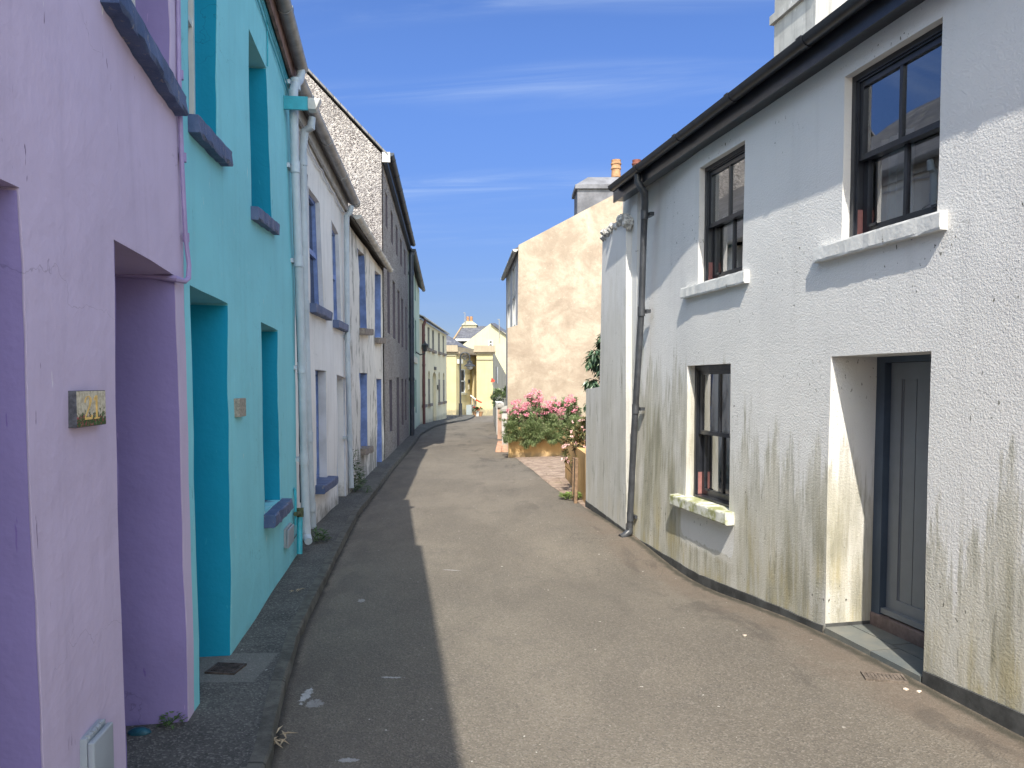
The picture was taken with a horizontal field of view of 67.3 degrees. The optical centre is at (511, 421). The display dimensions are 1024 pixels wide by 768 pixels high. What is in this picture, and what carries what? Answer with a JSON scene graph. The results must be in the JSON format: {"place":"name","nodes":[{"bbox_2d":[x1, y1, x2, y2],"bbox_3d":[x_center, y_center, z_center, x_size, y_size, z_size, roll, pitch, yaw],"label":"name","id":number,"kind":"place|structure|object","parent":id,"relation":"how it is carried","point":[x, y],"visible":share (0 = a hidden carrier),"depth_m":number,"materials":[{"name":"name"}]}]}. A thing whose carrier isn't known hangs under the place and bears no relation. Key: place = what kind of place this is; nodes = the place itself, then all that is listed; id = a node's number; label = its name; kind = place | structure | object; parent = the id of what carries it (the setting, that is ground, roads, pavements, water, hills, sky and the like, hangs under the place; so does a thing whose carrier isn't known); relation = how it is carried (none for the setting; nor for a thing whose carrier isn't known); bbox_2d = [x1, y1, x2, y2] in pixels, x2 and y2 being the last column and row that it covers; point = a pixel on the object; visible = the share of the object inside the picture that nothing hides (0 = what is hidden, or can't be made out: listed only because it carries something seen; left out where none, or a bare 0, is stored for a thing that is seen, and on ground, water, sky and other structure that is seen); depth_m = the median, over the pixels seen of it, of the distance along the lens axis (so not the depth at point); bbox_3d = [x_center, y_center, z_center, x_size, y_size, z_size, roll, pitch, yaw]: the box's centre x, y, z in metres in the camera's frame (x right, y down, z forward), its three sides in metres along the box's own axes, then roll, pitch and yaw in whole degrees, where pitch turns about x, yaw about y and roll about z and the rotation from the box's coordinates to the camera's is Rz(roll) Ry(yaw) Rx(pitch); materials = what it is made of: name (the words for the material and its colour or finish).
{"place":"outdoors","nodes":[
{"label":"outdoors","id":0,"kind":"place"},
{"bbox_2d":[126,415,472,767],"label":"pavement","id":1,"kind":"structure","parent":0,"point":[219,728],"depth_m":4.02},
{"bbox_2d":[127,726,151,735],"bbox_3d":[-1.680,1.396,3.470,0.104,0.036,0.062,0,3,0],"label":"stone","id":2,"kind":"object","parent":1,"relation":"on","point":[139,731],"visible":1,"depth_m":3.45,"materials":[{"name":"blue stone"}]},
{"bbox_2d":[156,711,188,728],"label":"weed","id":3,"kind":"object","parent":1,"relation":"on","point":[168,722],"visible":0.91,"depth_m":3.54,"materials":[{"name":"green plant"}]},
{"bbox_2d":[204,662,246,674],"bbox_3d":[-1.582,1.372,4.255,0.170,0.027,0.150,0,3,7],"label":"drain cover","id":4,"kind":"object","parent":1,"relation":"on","point":[225,668],"visible":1,"depth_m":4.24,"materials":[{"name":"metal"}]},
{"bbox_2d":[303,527,331,541],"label":"weed","id":5,"kind":"object","parent":1,"relation":"on","point":[315,532],"visible":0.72,"depth_m":7.70,"materials":[{"name":"green plant"}]},
{"bbox_2d":[348,449,364,491],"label":"weed","id":6,"kind":"object","parent":1,"relation":"on","point":[360,474],"visible":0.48,"depth_m":11.27,"materials":[{"name":"green plant"}]},
{"bbox_2d":[459,352,474,416],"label":"lamp post","id":7,"kind":"object","parent":1,"relation":"on","point":[469,364],"visible":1,"depth_m":43.47,"materials":[{"name":"metal"}]},
{"bbox_2d":[305,69,415,458],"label":"terraced house","id":8,"kind":"structure","parent":0,"point":[369,163],"depth_m":16.43,"materials":[{"name":"grey stone"}]},
{"bbox_2d":[408,248,424,435],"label":"terraced house","id":9,"kind":"structure","parent":0,"point":[415,280],"depth_m":23.73,"materials":[{"name":"green paint"}]},
{"bbox_2d":[416,341,427,354],"bbox_3d":[-3.240,-2.642,27.723,0.461,0.514,0.225,0,3,0],"label":"wall lantern","id":10,"kind":"object","parent":9,"relation":"attached to","point":[424,345],"depth_m":27.68,"materials":[{"name":"metal"}]},
{"bbox_2d":[453,316,486,343],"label":"house","id":11,"kind":"structure","parent":0,"point":[467,330],"depth_m":65.31,"materials":[{"name":"stone"}]},
{"bbox_2d":[291,0,774,337],"label":"sky","id":12,"kind":"structure","parent":0,"point":[491,114],"materials":[{"name":"blue"}]},
{"bbox_2d":[505,455,589,509],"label":"driveway","id":13,"kind":"structure","parent":0,"point":[549,470],"depth_m":14.64,"materials":[{"name":"brick"}]},
{"bbox_2d":[558,491,581,498],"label":"weed","id":14,"kind":"object","parent":13,"relation":"on","point":[566,494],"visible":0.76,"depth_m":10.96,"materials":[{"name":"green plant"}]},
{"bbox_2d":[559,416,585,473],"bbox_3d":[1.011,0.489,11.588,0.609,1.200,0.687,2,4,41],"label":"rose bush","id":15,"kind":"object","parent":13,"relation":"on","point":[571,436],"visible":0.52,"depth_m":11.53,"materials":[{"name":"green plant"}]},
{"bbox_2d":[565,438,585,502],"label":"wall","id":16,"kind":"structure","parent":13,"relation":"on","point":[580,454],"depth_m":11.21,"materials":[{"name":"yellow paint"}]},
{"bbox_2d":[581,333,600,412],"bbox_3d":[1.372,-0.135,11.580,0.799,2.446,0.741,2,4,40],"label":"laurel bush","id":17,"kind":"object","parent":13,"relation":"on","point":[592,362],"visible":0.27,"depth_m":11.50,"materials":[{"name":"green plant"}]},
{"bbox_2d":[271,416,1023,767],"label":"road","id":18,"kind":"structure","parent":0,"point":[481,602],"depth_m":4.56,"materials":[{"name":"grey asphalt"}]},
{"bbox_2d":[274,725,295,746],"bbox_3d":[-1.052,1.445,3.505,0.134,0.041,0.255,1,3,15],"label":"dry scrap","id":19,"kind":"object","parent":18,"relation":"on","point":[282,741],"visible":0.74,"depth_m":3.51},
{"bbox_2d":[246,415,474,767],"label":"kerb","id":20,"kind":"structure","parent":18,"relation":"on","point":[262,754],"depth_m":4.76,"materials":[{"name":"concrete"}]},
{"bbox_2d":[496,403,502,438],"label":"gate pillar","id":21,"kind":"structure","parent":18,"relation":"on","point":[499,406],"depth_m":23.03,"materials":[{"name":"pink paint"}]},
{"bbox_2d":[496,441,507,451],"bbox_3d":[-0.255,0.642,20.195,0.290,0.045,3.080,0,3,0],"label":"tiled step","id":22,"kind":"object","parent":18,"relation":"on","point":[500,447],"visible":0.73,"depth_m":19.46,"materials":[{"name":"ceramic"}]},
{"bbox_2d":[500,406,506,444],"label":"gate pillar","id":23,"kind":"structure","parent":18,"relation":"on","point":[504,413],"depth_m":20.32,"materials":[{"name":"white paint"}]},
{"bbox_2d":[508,427,584,457],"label":"planter wall","id":24,"kind":"structure","parent":18,"relation":"on","point":[542,448],"depth_m":17.30,"materials":[{"name":"stone"}]},
{"bbox_2d":[498,410,523,444],"bbox_3d":[-0.032,0.110,17.236,0.617,0.800,0.931,0,3,0],"label":"trailing shrub","id":25,"kind":"object","parent":24,"relation":"on","point":[512,426],"visible":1,"depth_m":17.08,"materials":[{"name":"green plant"}]},
{"bbox_2d":[506,399,529,426],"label":"flowering plant","id":26,"kind":"object","parent":24,"relation":"in","point":[514,412],"visible":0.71,"depth_m":17.64,"materials":[{"name":"pink plant"}]},
{"bbox_2d":[517,413,545,448],"bbox_3d":[0.431,0.220,17.262,0.790,0.850,0.900,0,3,0],"label":"trailing shrub","id":27,"kind":"object","parent":24,"relation":"on","point":[532,428],"visible":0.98,"depth_m":17.04,"materials":[{"name":"green plant"}]},
{"bbox_2d":[522,388,546,425],"bbox_3d":[0.508,-0.230,17.709,0.600,1.088,0.949,0,3,0],"label":"flowering plant","id":28,"kind":"object","parent":24,"relation":"in","point":[534,404],"visible":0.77,"depth_m":17.63,"materials":[{"name":"pink plant"}]},
{"bbox_2d":[540,396,565,424],"bbox_3d":[0.905,-0.175,17.769,0.635,0.846,1.013,0,3,0],"label":"flowering plant","id":29,"kind":"object","parent":24,"relation":"on","point":[550,409],"visible":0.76,"depth_m":17.56,"materials":[{"name":"pink plant"}]},
{"bbox_2d":[538,413,568,446],"bbox_3d":[0.933,0.185,17.218,0.774,0.793,0.930,-2,3,-30],"label":"trailing shrub","id":30,"kind":"object","parent":24,"relation":"on","point":[552,423],"visible":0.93,"depth_m":17.07,"materials":[{"name":"green plant"}]},
{"bbox_2d":[558,394,582,424],"bbox_3d":[1.331,-0.183,17.770,0.696,0.941,0.985,0,3,0],"label":"flowering plant","id":31,"kind":"object","parent":24,"relation":"in","point":[568,405],"visible":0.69,"depth_m":17.71,"materials":[{"name":"pink plant"}]},
{"bbox_2d":[561,414,585,440],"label":"trailing shrub","id":32,"kind":"object","parent":24,"relation":"on","point":[575,419],"visible":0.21,"depth_m":17.13,"materials":[{"name":"green plant"}]},
{"bbox_2d":[501,159,640,447],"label":"house","id":33,"kind":"structure","parent":18,"relation":"on","point":[553,276],"depth_m":18.51,"materials":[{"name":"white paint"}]},
{"bbox_2d":[507,273,509,329],"bbox_3d":[-0.057,-3.383,22.155,0.080,1.660,1.060,0,3,-4],"label":"window","id":34,"kind":"structure","parent":33,"relation":"in","point":[508,278],"depth_m":22.60,"materials":[{"name":"white paint"}]},
{"bbox_2d":[512,261,515,326],"bbox_3d":[0.086,-3.285,20.162,0.080,1.660,1.060,0,3,-4],"label":"window","id":35,"kind":"structure","parent":33,"relation":"in","point":[514,266],"depth_m":20.17,"materials":[{"name":"white paint"}]},
{"bbox_2d":[571,457,577,502],"bbox_3d":[0.882,0.912,10.832,0.061,0.821,0.450,0,3,0],"label":"board","id":36,"kind":"object","parent":18,"relation":"on","point":[574,477],"visible":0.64,"depth_m":10.62,"materials":[{"name":"brown wood"}]},
{"bbox_2d":[585,198,633,531],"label":"boundary wall","id":37,"kind":"structure","parent":18,"relation":"on","point":[608,419],"depth_m":9.09,"materials":[{"name":"grey paint"}]},
{"bbox_2d":[860,671,908,683],"bbox_3d":[2.087,1.440,4.314,0.220,0.027,0.120,1,3,11],"label":"drain cover","id":38,"kind":"object","parent":18,"relation":"on","point":[884,677],"visible":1,"depth_m":4.30,"materials":[{"name":"grey metal"}]},
{"label":"ground","id":39,"kind":"structure","parent":0,"visible":0},
{"bbox_2d":[0,0,193,767],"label":"terraced house","id":40,"kind":"structure","parent":39,"relation":"on","point":[96,614],"depth_m":2.53,"materials":[{"name":"purple paint"}]},
{"bbox_2d":[68,390,105,427],"bbox_3d":[-1.368,-0.043,2.479,0.030,0.115,0.232,0,3,-8],"label":"number plaque","id":41,"kind":"object","parent":40,"relation":"attached to","point":[86,408],"visible":1,"depth_m":2.44,"materials":[{"name":"paint"}]},
{"bbox_2d":[80,719,113,767],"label":"meter box","id":42,"kind":"object","parent":40,"relation":"attached to","point":[96,746],"visible":0.97,"depth_m":2.46,"materials":[{"name":"grey plastic"}]},
{"bbox_2d":[115,0,190,283],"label":"conduit","id":43,"kind":"object","parent":40,"relation":"attached to","point":[182,161],"visible":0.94,"depth_m":3.47,"materials":[{"name":"purple paint"}]},
{"bbox_2d":[181,0,311,710],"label":"terraced house","id":44,"kind":"structure","parent":39,"relation":"on","point":[243,287],"depth_m":4.80,"materials":[{"name":"teal paint"}]},
{"bbox_2d":[188,0,194,113],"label":"window","id":45,"kind":"structure","parent":44,"relation":"in","point":[191,42],"depth_m":4.20,"materials":[{"name":"white paint"}]},
{"bbox_2d":[234,398,245,416],"bbox_3d":[-1.662,-0.087,4.698,0.036,0.112,0.185,0,3,-8],"label":"number plaque","id":46,"kind":"object","parent":44,"relation":"attached to","point":[239,407],"visible":1,"depth_m":4.61,"materials":[{"name":"grey stone"}]},
{"bbox_2d":[266,20,267,65],"bbox_3d":[-1.816,-2.813,5.711,0.012,0.345,0.027,-1,3,-18],"label":"cable","id":47,"kind":"object","parent":44,"relation":"attached to","point":[267,42],"visible":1,"depth_m":5.71,"materials":[{"name":"teal paint"}]},
{"bbox_2d":[257,0,288,95],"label":"cable","id":48,"kind":"object","parent":44,"relation":"attached to","point":[273,46],"visible":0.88,"depth_m":5.92,"materials":[{"name":"teal paint"}]},
{"bbox_2d":[260,0,288,88],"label":"cable","id":49,"kind":"object","parent":44,"relation":"attached to","point":[274,42],"visible":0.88,"depth_m":5.95,"materials":[{"name":"teal paint"}]},
{"bbox_2d":[262,0,287,78],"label":"cable","id":50,"kind":"object","parent":44,"relation":"attached to","point":[274,38],"visible":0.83,"depth_m":5.95,"materials":[{"name":"teal paint"}]},
{"bbox_2d":[284,523,293,548],"bbox_3d":[-1.895,0.961,6.525,0.046,0.171,0.313,0,3,-8],"label":"meter box","id":51,"kind":"object","parent":44,"relation":"attached to","point":[288,534],"visible":1,"depth_m":6.42,"materials":[{"name":"grey plastic"}]},
{"bbox_2d":[292,211,300,502],"bbox_3d":[-1.970,-1.045,7.013,0.017,3.626,0.260,0,3,-8],"label":"cable","id":52,"kind":"object","parent":44,"relation":"attached to","point":[298,395],"visible":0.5,"depth_m":7.17,"materials":[{"name":"grey plastic"}]},
{"bbox_2d":[293,488,303,553],"bbox_3d":[-1.935,0.897,6.923,0.093,0.599,0.177,0,3,0],"label":"waste pipe","id":53,"kind":"object","parent":44,"relation":"attached to","point":[298,513],"visible":1,"depth_m":6.92,"materials":[{"name":"teal paint"}]},
{"bbox_2d":[283,95,321,112],"bbox_3d":[-1.787,-2.708,6.568,0.307,0.110,0.100,0,3,-8],"label":"boxed eaves end","id":54,"kind":"object","parent":44,"relation":"attached to","point":[306,103],"visible":1,"depth_m":6.53,"materials":[{"name":"teal paint"}]},
{"bbox_2d":[295,77,360,528],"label":"terraced house","id":55,"kind":"structure","parent":39,"relation":"on","point":[322,232],"depth_m":9.14,"materials":[{"name":"white paint"}]},
{"bbox_2d":[309,195,318,303],"bbox_3d":[-2.309,-1.927,8.699,0.080,1.322,0.923,0,3,-4],"label":"window","id":56,"kind":"structure","parent":55,"relation":"in","point":[314,295],"depth_m":8.94,"materials":[{"name":"blue paint"}]},
{"bbox_2d":[315,371,318,478],"bbox_3d":[-2.359,0.051,8.961,0.080,1.350,0.788,0,3,-4],"label":"window","id":57,"kind":"structure","parent":55,"relation":"in","point":[316,372],"depth_m":9.27,"materials":[{"name":"blue paint"}]},
{"bbox_2d":[299,130,345,212],"bbox_3d":[-2.201,-2.906,8.910,0.020,0.265,3.532,0,3,-4],"label":"cable","id":58,"kind":"object","parent":55,"relation":"attached to","point":[321,169],"visible":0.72,"depth_m":8.97,"materials":[{"name":"grey plastic"}]},
{"bbox_2d":[332,230,336,319],"bbox_3d":[-2.395,-1.937,10.085,0.080,1.311,0.771,0,3,-4],"label":"window","id":59,"kind":"structure","parent":55,"relation":"in","point":[333,234],"depth_m":10.33,"materials":[{"name":"blue paint"}]},
{"bbox_2d":[343,205,392,493],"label":"terraced house","id":60,"kind":"structure","parent":39,"relation":"on","point":[365,340],"depth_m":12.94,"materials":[{"name":"white paint"}]},
{"bbox_2d":[419,314,449,423],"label":"terraced house","id":61,"kind":"structure","parent":39,"relation":"on","point":[433,403],"depth_m":34.79,"materials":[{"name":"beige paint"}]},
{"bbox_2d":[466,405,474,414],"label":"cabinet","id":62,"kind":"object","parent":39,"relation":"on","point":[469,408],"visible":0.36,"depth_m":47.64,"materials":[{"name":"white paint"}]},
{"bbox_2d":[442,332,505,415],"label":"building","id":63,"kind":"structure","parent":39,"relation":"on","point":[484,371],"depth_m":47.13,"materials":[{"name":"yellow paint"}]},
{"bbox_2d":[461,369,464,392],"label":"window","id":64,"kind":"structure","parent":63,"relation":"in","point":[462,370],"depth_m":47.17,"materials":[{"name":"grey glass"}]},
{"bbox_2d":[470,369,471,404],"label":"door","id":65,"kind":"structure","parent":63,"relation":"in","point":[471,369],"depth_m":48.98,"materials":[{"name":"yellow wood"}]},
{"bbox_2d":[496,367,497,383],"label":"window","id":66,"kind":"structure","parent":63,"relation":"in","point":[496,367],"depth_m":49.82,"materials":[{"name":"white"}]},
{"bbox_2d":[463,323,505,373],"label":"house","id":67,"kind":"structure","parent":39,"relation":"on","point":[488,335],"depth_m":59.77,"materials":[{"name":"paint"}]},
{"bbox_2d":[488,340,492,345],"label":"window","id":68,"kind":"structure","parent":67,"relation":"in","point":[490,342],"depth_m":59.74,"materials":[{"name":"white paint"}]},
{"bbox_2d":[493,399,503,434],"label":"garden wall","id":69,"kind":"structure","parent":39,"relation":"on","point":[495,414],"depth_m":26.12,"materials":[{"name":"white paint"}]},
{"bbox_2d":[490,386,505,406],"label":"garden bush","id":70,"kind":"object","parent":69,"relation":"on","point":[498,393],"visible":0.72,"depth_m":30.00,"materials":[{"name":"green plant"}]},
{"bbox_2d":[608,0,1023,736],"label":"cottage","id":71,"kind":"structure","parent":39,"relation":"on","point":[828,320],"depth_m":5.08,"materials":[{"name":"white paint"}]},
{"bbox_2d":[693,364,730,507],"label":"window","id":72,"kind":"structure","parent":71,"relation":"in","point":[712,382],"depth_m":7.20,"materials":[{"name":"black paint"}]},
{"bbox_2d":[704,144,744,280],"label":"window","id":73,"kind":"structure","parent":71,"relation":"in","point":[724,178],"depth_m":6.90,"materials":[{"name":"black paint"}]},
{"bbox_2d":[849,23,942,236],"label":"window","id":74,"kind":"structure","parent":71,"relation":"in","point":[895,123],"depth_m":4.88,"materials":[{"name":"black paint"}]},
{"bbox_2d":[871,354,930,630],"bbox_3d":[2.585,0.541,4.706,0.125,1.960,1.039,-1,3,-12],"label":"door","id":75,"kind":"structure","parent":71,"relation":"in","point":[903,382],"depth_m":4.97,"materials":[{"name":"grey wood"}]},
{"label":"steps","id":76,"kind":"object","parent":39,"relation":"on","visible":0},
{"bbox_2d":[470,395,481,406],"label":"railing","id":77,"kind":"object","parent":76,"relation":"on","point":[473,401],"visible":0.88,"depth_m":46.86,"materials":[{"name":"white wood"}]}
]}

